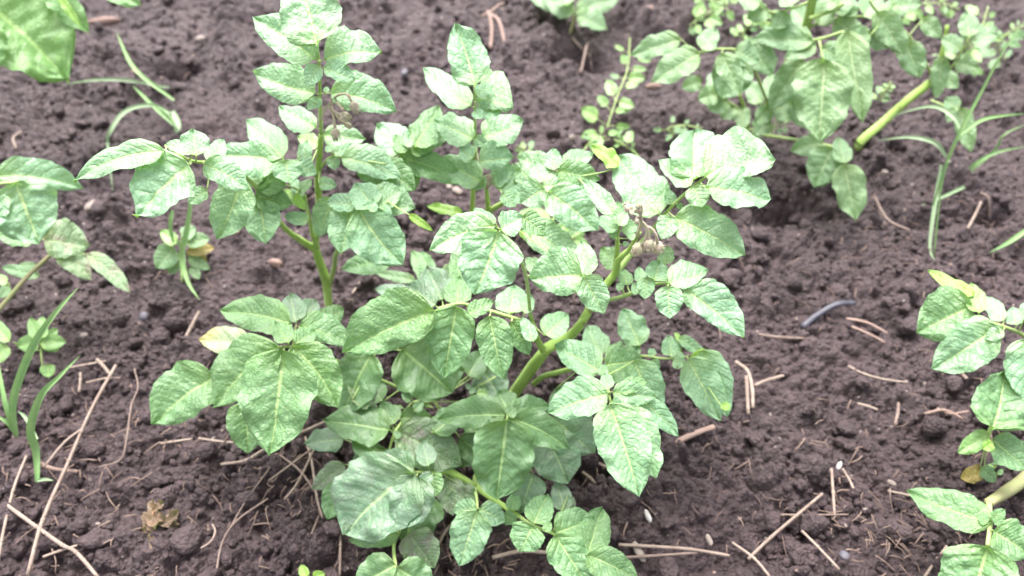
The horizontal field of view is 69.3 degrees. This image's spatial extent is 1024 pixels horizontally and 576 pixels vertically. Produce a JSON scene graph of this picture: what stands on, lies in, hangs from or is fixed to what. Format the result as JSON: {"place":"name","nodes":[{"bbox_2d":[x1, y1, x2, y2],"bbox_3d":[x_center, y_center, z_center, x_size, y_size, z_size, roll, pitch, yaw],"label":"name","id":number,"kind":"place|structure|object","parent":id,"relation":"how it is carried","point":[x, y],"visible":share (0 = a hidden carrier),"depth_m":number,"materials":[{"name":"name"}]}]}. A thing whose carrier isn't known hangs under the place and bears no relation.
{"place":"outdoors","nodes":[
{"label":"outdoors","id":0,"kind":"place"},
{"bbox_2d":[0,0,1023,575],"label":"ground","id":1,"kind":"structure","parent":0,"point":[820,360],"depth_m":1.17,"materials":[{"name":"soil"}]},
{"bbox_2d":[0,455,27,557],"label":"straw stalk","id":2,"kind":"object","parent":1,"relation":"on","point":[10,501],"visible":1,"depth_m":0.90,"materials":[{"name":"plant"}]},
{"bbox_2d":[12,130,22,149],"bbox_3d":[-0.924,-0.275,1.380,0.016,0.008,0.053,-9,49,-8],"label":"root thread","id":3,"kind":"object","parent":1,"relation":"on","point":[13,139],"visible":1,"depth_m":1.38,"materials":[{"name":"plant"}]},
{"bbox_2d":[0,262,36,297],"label":"weed plant","id":4,"kind":"object","parent":1,"relation":"on","point":[5,290],"visible":0.78,"depth_m":1.14,"materials":[{"name":"green plant"}]},
{"bbox_2d":[0,316,65,377],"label":"weed plant","id":5,"kind":"object","parent":1,"relation":"on","point":[51,340],"visible":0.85,"depth_m":1.03,"materials":[{"name":"green plant"}]},
{"bbox_2d":[0,287,78,481],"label":"grass plant","id":6,"kind":"object","parent":1,"relation":"on","point":[10,421],"depth_m":0.92,"materials":[{"name":"plant"}]},
{"bbox_2d":[7,504,98,575],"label":"straw stalk","id":7,"kind":"object","parent":1,"relation":"on","point":[56,541],"visible":1,"depth_m":0.86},
{"bbox_2d":[40,462,78,472],"bbox_3d":[-0.574,0.229,0.935,0.050,0.013,0.008,7,48,6],"label":"dry root","id":8,"kind":"object","parent":1,"relation":"on","point":[49,467],"visible":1,"depth_m":0.93,"materials":[{"name":"plant"}]},
{"bbox_2d":[42,544,77,557],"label":"straw stalk","id":9,"kind":"object","parent":1,"relation":"on","point":[55,552],"visible":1,"depth_m":0.86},
{"bbox_2d":[44,427,85,466],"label":"straw stalk","id":10,"kind":"object","parent":1,"relation":"on","point":[59,448],"visible":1,"depth_m":0.95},
{"bbox_2d":[0,156,130,311],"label":"potato plant","id":11,"kind":"object","parent":1,"relation":"on","point":[28,204],"visible":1,"depth_m":1.01,"materials":[{"name":"green plant"}]},
{"bbox_2d":[0,0,141,83],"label":"potato plant","id":12,"kind":"object","parent":1,"relation":"on","point":[37,40],"visible":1,"depth_m":1.24,"materials":[{"name":"green plant"}]},
{"bbox_2d":[26,364,116,575],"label":"straw stalk","id":13,"kind":"object","parent":1,"relation":"on","point":[43,520],"visible":1,"depth_m":0.91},
{"bbox_2d":[78,372,82,392],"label":"straw stalk","id":14,"kind":"object","parent":1,"relation":"on","point":[80,380],"visible":1,"depth_m":1.02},
{"bbox_2d":[80,332,88,337],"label":"pebble","id":15,"kind":"object","parent":1,"relation":"on","point":[83,334],"visible":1,"depth_m":1.08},
{"bbox_2d":[70,360,105,368],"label":"straw stalk","id":16,"kind":"object","parent":1,"relation":"on","point":[82,365],"visible":0.98,"depth_m":1.04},
{"bbox_2d":[84,200,94,212],"bbox_3d":[-0.708,-0.138,1.250,0.023,0.017,0.027,0,48,0],"label":"pebble","id":17,"kind":"object","parent":1,"relation":"on","point":[87,206],"visible":0.52,"depth_m":1.24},
{"bbox_2d":[95,358,109,374],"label":"straw stalk","id":18,"kind":"object","parent":1,"relation":"on","point":[103,366],"visible":1,"depth_m":1.04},
{"bbox_2d":[86,377,120,383],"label":"straw stalk","id":19,"kind":"object","parent":1,"relation":"on","point":[95,380],"visible":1,"depth_m":1.03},
{"bbox_2d":[88,16,120,25],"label":"twig","id":20,"kind":"object","parent":1,"relation":"on","point":[107,21],"visible":0.88,"depth_m":1.73,"materials":[{"name":"wood"}]},
{"bbox_2d":[99,368,138,467],"bbox_3d":[-0.516,0.170,0.994,0.028,0.007,0.156,-2,48,-2],"label":"root thread","id":21,"kind":"object","parent":1,"relation":"on","point":[125,446],"visible":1,"depth_m":0.98,"materials":[{"name":"plant"}]},
{"bbox_2d":[62,32,180,188],"bbox_3d":[-0.734,-0.351,1.407,0.177,0.082,0.401,-27,53,-22],"label":"grass plant","id":22,"kind":"object","parent":1,"relation":"on","point":[174,120],"depth_m":1.42,"materials":[{"name":"plant"}]},
{"bbox_2d":[139,312,148,320],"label":"pebble","id":23,"kind":"object","parent":1,"relation":"on","point":[143,316],"visible":1,"depth_m":1.11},
{"bbox_2d":[140,499,179,548],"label":"dead leaf","id":24,"kind":"object","parent":1,"relation":"on","point":[152,517],"visible":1,"depth_m":0.88,"materials":[{"name":"plant"}]},
{"bbox_2d":[157,438,192,444],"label":"straw stalk","id":25,"kind":"object","parent":1,"relation":"on","point":[173,441],"visible":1,"depth_m":0.97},
{"bbox_2d":[168,204,198,298],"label":"grass plant","id":26,"kind":"object","parent":1,"relation":"on","point":[182,247],"depth_m":1.13,"materials":[{"name":"plant"}]},
{"bbox_2d":[154,225,213,281],"bbox_3d":[-0.514,-0.054,1.154,0.081,0.064,0.073,0,48,0],"label":"weed plant","id":27,"kind":"object","parent":1,"relation":"on","point":[166,255],"visible":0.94,"depth_m":1.15,"materials":[{"name":"green plant"}]},
{"bbox_2d":[182,311,199,341],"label":"straw stalk","id":28,"kind":"object","parent":1,"relation":"on","point":[190,328],"visible":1,"depth_m":1.09,"materials":[{"name":"plant"}]},
{"bbox_2d":[195,35,205,42],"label":"pebble","id":29,"kind":"object","parent":1,"relation":"on","point":[200,38],"visible":1,"depth_m":1.64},
{"bbox_2d":[200,524,215,548],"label":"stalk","id":30,"kind":"object","parent":1,"relation":"on","point":[212,539],"visible":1,"depth_m":0.87,"materials":[{"name":"plant"}]},
{"bbox_2d":[198,437,233,443],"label":"straw stalk","id":31,"kind":"object","parent":1,"relation":"on","point":[213,440],"visible":0.98,"depth_m":0.97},
{"bbox_2d":[216,498,267,567],"bbox_3d":[-0.325,0.290,0.872,0.021,0.013,0.103,18,51,16],"label":"straw stalk","id":32,"kind":"object","parent":1,"relation":"on","point":[231,526],"visible":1,"depth_m":0.87,"materials":[{"name":"plant"}]},
{"bbox_2d":[231,466,269,524],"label":"straw stalk","id":33,"kind":"object","parent":1,"relation":"on","point":[254,488],"visible":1,"depth_m":0.91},
{"bbox_2d":[74,0,432,306],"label":"potato plant","id":34,"kind":"object","parent":1,"relation":"on","point":[359,219],"visible":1,"depth_m":0.83,"materials":[{"name":"green plant"}]},
{"bbox_2d":[220,421,324,465],"bbox_3d":[-0.304,0.202,0.955,0.142,0.009,0.015,-21,51,-18],"label":"straw stalk","id":35,"kind":"object","parent":1,"relation":"on","point":[262,450],"visible":0.62,"depth_m":0.94,"materials":[{"name":"plant"}]},
{"bbox_2d":[268,258,282,267],"bbox_3d":[-0.379,-0.040,1.183,0.026,0.016,0.012,16,50,14],"label":"pebble","id":36,"kind":"object","parent":1,"relation":"on","point":[274,262],"visible":1,"depth_m":1.18,"materials":[{"name":"stone"}]},
{"bbox_2d":[268,449,311,480],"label":"straw stalk","id":37,"kind":"object","parent":1,"relation":"on","point":[289,465],"visible":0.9,"depth_m":0.93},
{"bbox_2d":[279,454,314,492],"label":"straw stalk","id":38,"kind":"object","parent":1,"relation":"on","point":[296,467],"visible":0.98,"depth_m":0.93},
{"bbox_2d":[284,450,314,499],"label":"straw stalk","id":39,"kind":"object","parent":1,"relation":"on","point":[298,480],"visible":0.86,"depth_m":0.92,"materials":[{"name":"plant"}]},
{"bbox_2d":[301,516,319,562],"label":"straw stalk","id":40,"kind":"object","parent":1,"relation":"on","point":[312,531],"visible":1,"depth_m":0.87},
{"bbox_2d":[298,565,324,575],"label":"seedling","id":41,"kind":"object","parent":1,"relation":"on","point":[303,570],"visible":1,"depth_m":0.84,"materials":[{"name":"green plant"}]},
{"bbox_2d":[304,436,323,518],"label":"straw stalk","id":42,"kind":"object","parent":1,"relation":"on","point":[316,493],"visible":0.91,"depth_m":0.92,"materials":[{"name":"plant"}]},
{"bbox_2d":[339,532,341,575],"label":"straw stalk","id":43,"kind":"object","parent":1,"relation":"on","point":[340,550],"visible":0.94,"depth_m":0.84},
{"bbox_2d":[401,69,407,75],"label":"pebble","id":44,"kind":"object","parent":1,"relation":"on","point":[404,72],"visible":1,"depth_m":1.53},
{"bbox_2d":[391,394,432,441],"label":"weed plant","id":45,"kind":"object","parent":1,"relation":"on","point":[414,401],"visible":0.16,"depth_m":0.96,"materials":[{"name":"green plant"}]},
{"bbox_2d":[439,518,454,544],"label":"straw stalk","id":46,"kind":"object","parent":1,"relation":"on","point":[444,533],"visible":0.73,"depth_m":0.88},
{"bbox_2d":[452,186,462,194],"bbox_3d":[-0.096,-0.169,1.286,0.022,0.012,0.014,33,56,26],"label":"pebble","id":47,"kind":"object","parent":1,"relation":"on","point":[456,190],"visible":1,"depth_m":1.28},
{"bbox_2d":[149,126,774,575],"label":"potato plant","id":48,"kind":"object","parent":1,"relation":"on","point":[375,494],"visible":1,"depth_m":0.81,"materials":[{"name":"green plant"}]},
{"bbox_2d":[466,376,495,395],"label":"weed plant","id":49,"kind":"object","parent":1,"relation":"on","point":[482,391],"visible":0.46,"depth_m":0.99,"materials":[{"name":"green plant"}]},
{"bbox_2d":[486,10,492,49],"bbox_3d":[-0.048,-0.580,1.647,0.013,0.021,0.159,-3,48,-2],"label":"dry root","id":50,"kind":"object","parent":1,"relation":"on","point":[491,31],"visible":1,"depth_m":1.62,"materials":[{"name":"plant"}]},
{"bbox_2d":[481,2,504,16],"bbox_3d":[-0.041,-0.643,1.708,0.015,0.014,0.088,28,54,23],"label":"dry root","id":51,"kind":"object","parent":1,"relation":"on","point":[493,9],"visible":0.98,"depth_m":1.70,"materials":[{"name":"plant"}]},
{"bbox_2d":[374,23,619,294],"bbox_3d":[-0.026,-0.097,0.946,0.348,0.446,0.144,18,50,15],"label":"potato plant","id":52,"kind":"object","parent":1,"relation":"on","point":[569,192],"visible":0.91,"depth_m":0.89,"materials":[{"name":"green plant"}]},
{"bbox_2d":[490,13,505,40],"bbox_3d":[-0.028,-0.573,1.641,0.016,0.024,0.128,-11,49,-10],"label":"dry root","id":53,"kind":"object","parent":1,"relation":"on","point":[496,18],"visible":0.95,"depth_m":1.63,"materials":[{"name":"plant"}]},
{"bbox_2d":[2,0,1023,575],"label":"plant litter","id":54,"kind":"object","parent":1,"relation":"on","point":[674,492],"visible":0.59,"depth_m":0.92,"materials":[{"name":"plant"}]},
{"bbox_2d":[492,550,546,559],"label":"straw stalk","id":55,"kind":"object","parent":1,"relation":"on","point":[500,555],"visible":0.62,"depth_m":0.86,"materials":[{"name":"plant"}]},
{"bbox_2d":[515,140,533,154],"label":"weed plant","id":56,"kind":"object","parent":1,"relation":"on","point":[530,144],"visible":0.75,"depth_m":1.36,"materials":[{"name":"green plant"}]},
{"bbox_2d":[568,134,574,142],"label":"pebble","id":57,"kind":"object","parent":1,"relation":"on","point":[571,137],"visible":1,"depth_m":1.38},
{"bbox_2d":[532,0,617,33],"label":"potato plant","id":58,"kind":"object","parent":1,"relation":"on","point":[589,13],"visible":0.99,"depth_m":1.63,"materials":[{"name":"plant"}]},
{"bbox_2d":[571,37,591,58],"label":"straw stalk","id":59,"kind":"object","parent":1,"relation":"on","point":[580,47],"visible":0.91,"depth_m":1.65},
{"bbox_2d":[579,41,592,73],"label":"straw stalk","id":60,"kind":"object","parent":1,"relation":"on","point":[584,56],"visible":1,"depth_m":1.60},
{"bbox_2d":[582,471,596,482],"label":"straw stalk","id":61,"kind":"object","parent":1,"relation":"on","point":[589,477],"visible":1,"depth_m":0.93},
{"bbox_2d":[583,125,638,155],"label":"weed plant","id":62,"kind":"object","parent":1,"relation":"on","point":[628,137],"visible":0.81,"depth_m":1.36,"materials":[{"name":"green plant"}]},
{"bbox_2d":[581,38,650,142],"bbox_3d":[0.205,-0.386,1.453,0.105,0.093,0.304,15,50,13],"label":"weed plant","id":63,"kind":"object","parent":1,"relation":"on","point":[635,78],"visible":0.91,"depth_m":1.41,"materials":[{"name":"green plant"}]},
{"bbox_2d":[632,541,645,561],"bbox_3d":[0.148,0.307,0.864,0.011,0.007,0.027,-19,51,-16],"label":"pebble","id":64,"kind":"object","parent":1,"relation":"on","point":[638,551],"visible":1,"depth_m":0.86,"materials":[{"name":"stone"}]},
{"bbox_2d":[644,509,651,522],"bbox_3d":[0.164,0.275,0.894,0.008,0.009,0.016,0,48,0],"label":"pebble","id":65,"kind":"object","parent":1,"relation":"on","point":[647,516],"visible":1,"depth_m":0.89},
{"bbox_2d":[645,83,660,89],"bbox_3d":[0.286,-0.408,1.499,0.032,0.014,0.014,0,48,0],"label":"pebble","id":66,"kind":"object","parent":1,"relation":"on","point":[652,86],"visible":0.99,"depth_m":1.49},
{"bbox_2d":[626,551,697,558],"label":"straw stalk","id":67,"kind":"object","parent":1,"relation":"on","point":[659,555],"visible":0.94,"depth_m":0.85,"materials":[{"name":"plant"}]},
{"bbox_2d":[659,556,679,575],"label":"soil clod","id":68,"kind":"object","parent":1,"relation":"on","point":[668,566],"visible":1,"depth_m":0.84,"materials":[{"name":"soil"}]},
{"bbox_2d":[619,543,729,556],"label":"straw stalk","id":69,"kind":"object","parent":1,"relation":"on","point":[672,547],"visible":1,"depth_m":0.86,"materials":[{"name":"plant"}]},
{"bbox_2d":[653,116,702,140],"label":"weed plant","id":70,"kind":"object","parent":1,"relation":"on","point":[677,129],"visible":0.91,"depth_m":1.40,"materials":[{"name":"green plant"}]},
{"bbox_2d":[675,424,715,441],"bbox_3d":[0.234,0.190,0.958,0.063,0.008,0.010,-18,50,-15],"label":"wood splinter","id":71,"kind":"object","parent":1,"relation":"on","point":[688,436],"visible":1,"depth_m":0.96,"materials":[{"name":"wood"}]},
{"bbox_2d":[705,534,712,545],"bbox_3d":[0.232,0.296,0.870,0.008,0.008,0.015,0,48,0],"label":"pebble","id":72,"kind":"object","parent":1,"relation":"on","point":[708,538],"visible":1,"depth_m":0.87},
{"bbox_2d":[688,0,737,34],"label":"weed plant","id":73,"kind":"object","parent":1,"relation":"on","point":[699,10],"visible":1,"depth_m":1.65,"materials":[{"name":"green plant"}]},
{"bbox_2d":[734,360,754,408],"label":"twig","id":74,"kind":"object","parent":1,"relation":"on","point":[744,367],"visible":1,"depth_m":1.01,"materials":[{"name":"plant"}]},
{"bbox_2d":[745,375,749,414],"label":"twig","id":75,"kind":"object","parent":1,"relation":"on","point":[747,395],"visible":1,"depth_m":1.00,"materials":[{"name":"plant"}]},
{"bbox_2d":[731,542,770,575],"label":"straw stalk","id":76,"kind":"object","parent":1,"relation":"on","point":[752,557],"visible":1,"depth_m":0.85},
{"bbox_2d":[730,14,772,43],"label":"weed plant","id":77,"kind":"object","parent":1,"relation":"on","point":[748,22],"visible":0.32,"depth_m":1.64,"materials":[{"name":"green plant"}]},
{"bbox_2d":[737,119,787,138],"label":"weed plant","id":78,"kind":"object","parent":1,"relation":"on","point":[784,129],"visible":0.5,"depth_m":1.39,"materials":[{"name":"green plant"}]},
{"bbox_2d":[753,374,783,386],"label":"twig","id":79,"kind":"object","parent":1,"relation":"on","point":[767,380],"visible":1,"depth_m":1.02,"materials":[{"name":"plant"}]},
{"bbox_2d":[758,333,807,339],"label":"straw stalk","id":80,"kind":"object","parent":1,"relation":"on","point":[778,336],"visible":1,"depth_m":1.08,"materials":[{"name":"plant"}]},
{"bbox_2d":[747,493,823,560],"bbox_3d":[0.326,0.282,0.881,0.139,0.010,0.006,-29,54,-24],"label":"straw stalk","id":81,"kind":"object","parent":1,"relation":"on","point":[777,531],"visible":1,"depth_m":0.88,"materials":[{"name":"plant"}]},
{"bbox_2d":[630,0,997,220],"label":"potato plant","id":82,"kind":"object","parent":1,"relation":"on","point":[816,98],"visible":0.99,"depth_m":1.21,"materials":[{"name":"plant"}]},
{"bbox_2d":[781,514,848,515],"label":"straw stalk","id":83,"kind":"object","parent":1,"relation":"on","point":[818,514],"visible":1,"depth_m":0.89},
{"bbox_2d":[801,530,839,569],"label":"straw stalk","id":84,"kind":"object","parent":1,"relation":"on","point":[821,550],"visible":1,"depth_m":0.86,"materials":[{"name":"plant"}]},
{"bbox_2d":[799,300,855,328],"bbox_3d":[0.473,0.037,1.110,0.095,0.024,0.017,-18,50,-16],"label":"plastic strip","id":85,"kind":"object","parent":1,"relation":"on","point":[810,320],"visible":1,"depth_m":1.11,"materials":[{"name":"plastic"}]},
{"bbox_2d":[830,468,835,515],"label":"straw stalk","id":86,"kind":"object","parent":1,"relation":"on","point":[833,491],"visible":1,"depth_m":0.91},
{"bbox_2d":[836,462,841,469],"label":"pebble","id":87,"kind":"object","parent":1,"relation":"on","point":[838,465],"visible":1,"depth_m":0.94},
{"bbox_2d":[839,550,849,560],"bbox_3d":[0.386,0.311,0.860,0.012,0.009,0.012,-33,56,-26],"label":"pebble","id":88,"kind":"object","parent":1,"relation":"on","point":[843,554],"visible":1,"depth_m":0.86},
{"bbox_2d":[842,468,854,489],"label":"straw stalk","id":89,"kind":"object","parent":1,"relation":"on","point":[848,477],"visible":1,"depth_m":0.93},
{"bbox_2d":[846,317,887,333],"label":"stalk","id":90,"kind":"object","parent":1,"relation":"on","point":[866,322],"visible":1,"depth_m":1.09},
{"bbox_2d":[857,402,877,410],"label":"straw stalk","id":91,"kind":"object","parent":1,"relation":"on","point":[867,406],"visible":1,"depth_m":1.00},
{"bbox_2d":[851,325,884,342],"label":"stalk","id":92,"kind":"object","parent":1,"relation":"on","point":[868,333],"visible":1,"depth_m":1.08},
{"bbox_2d":[848,365,907,382],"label":"straw stalk","id":93,"kind":"object","parent":1,"relation":"on","point":[872,376],"visible":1,"depth_m":1.03,"materials":[{"name":"plant"}]},
{"bbox_2d":[872,81,895,101],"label":"weed plant","id":94,"kind":"object","parent":1,"relation":"on","point":[879,90],"visible":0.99,"depth_m":1.47,"materials":[{"name":"green plant"}]},
{"bbox_2d":[887,479,895,485],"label":"pebble","id":95,"kind":"object","parent":1,"relation":"on","point":[892,482],"visible":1,"depth_m":0.93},
{"bbox_2d":[873,196,910,231],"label":"straw stalk","id":96,"kind":"object","parent":1,"relation":"on","point":[886,217],"visible":1,"depth_m":1.24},
{"bbox_2d":[893,402,899,425],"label":"straw stalk","id":97,"kind":"object","parent":1,"relation":"on","point":[897,414],"visible":1,"depth_m":0.99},
{"bbox_2d":[887,490,910,496],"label":"straw stalk","id":98,"kind":"object","parent":1,"relation":"on","point":[899,493],"visible":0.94,"depth_m":0.91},
{"bbox_2d":[902,0,959,24],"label":"weed plant","id":99,"kind":"object","parent":1,"relation":"on","point":[908,17],"visible":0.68,"depth_m":1.64,"materials":[{"name":"green plant"}]},
{"bbox_2d":[923,545,947,575],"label":"straw stalk","id":100,"kind":"object","parent":1,"relation":"on","point":[930,568],"visible":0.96,"depth_m":0.84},
{"bbox_2d":[920,185,964,205],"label":"grass plant","id":101,"kind":"object","parent":1,"relation":"on","point":[953,191],"depth_m":1.27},
{"bbox_2d":[924,409,962,419],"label":"twig","id":102,"kind":"object","parent":1,"relation":"on","point":[939,410],"visible":1,"depth_m":0.99,"materials":[{"name":"brown wood"}]},
{"bbox_2d":[876,22,1023,258],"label":"grass plant","id":103,"kind":"object","parent":1,"relation":"on","point":[939,146],"depth_m":1.18,"materials":[{"name":"plant"}]},
{"bbox_2d":[937,407,968,414],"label":"twig","id":104,"kind":"object","parent":1,"relation":"on","point":[960,412],"visible":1,"depth_m":0.99,"materials":[{"name":"brown wood"}]},
{"bbox_2d":[960,373,967,379],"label":"straw stalk","id":105,"kind":"object","parent":1,"relation":"on","point":[964,376],"visible":0.64,"depth_m":1.03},
{"bbox_2d":[906,270,1023,575],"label":"potato plant","id":106,"kind":"object","parent":1,"relation":"on","point":[959,329],"visible":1,"depth_m":0.82,"materials":[{"name":"green plant"}]},
{"bbox_2d":[932,5,999,75],"bbox_3d":[0.938,-0.498,1.528,0.108,0.114,0.177,0,48,0],"label":"weed plant","id":107,"kind":"object","parent":1,"relation":"on","point":[976,53],"visible":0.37,"depth_m":1.51,"materials":[{"name":"green plant"}]},
{"bbox_2d":[966,201,982,229],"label":"straw stalk","id":108,"kind":"object","parent":1,"relation":"on","point":[974,216],"visible":1,"depth_m":1.23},
{"bbox_2d":[980,192,990,219],"bbox_3d":[0.810,-0.140,1.266,0.007,0.036,0.039,-21,51,-18],"label":"dry root","id":109,"kind":"object","parent":1,"relation":"on","point":[988,203],"visible":1,"depth_m":1.26,"materials":[{"name":"plant"}]},
{"bbox_2d":[988,462,1003,475],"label":"weed plant","id":110,"kind":"object","parent":1,"relation":"on","point":[1000,471],"visible":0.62,"depth_m":0.92,"materials":[{"name":"green plant"}]},
{"bbox_2d":[968,125,1023,171],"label":"grass plant","id":111,"kind":"object","parent":1,"relation":"on","point":[980,161],"depth_m":1.29,"materials":[{"name":"plant"}]},
{"bbox_2d":[981,20,1023,68],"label":"weed plant","id":112,"kind":"object","parent":1,"relation":"on","point":[1019,34],"visible":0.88,"depth_m":1.54,"materials":[{"name":"green plant"}]},
{"bbox_2d":[989,229,1023,252],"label":"grass plant","id":113,"kind":"object","parent":1,"relation":"on","point":[1015,237],"depth_m":1.19,"materials":[{"name":"plant"}]},
{"bbox_2d":[520,208,587,245],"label":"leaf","id":114,"kind":"object","parent":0,"point":[577,235],"visible":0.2,"depth_m":1.21,"materials":[{"name":"green plant"}]}
]}

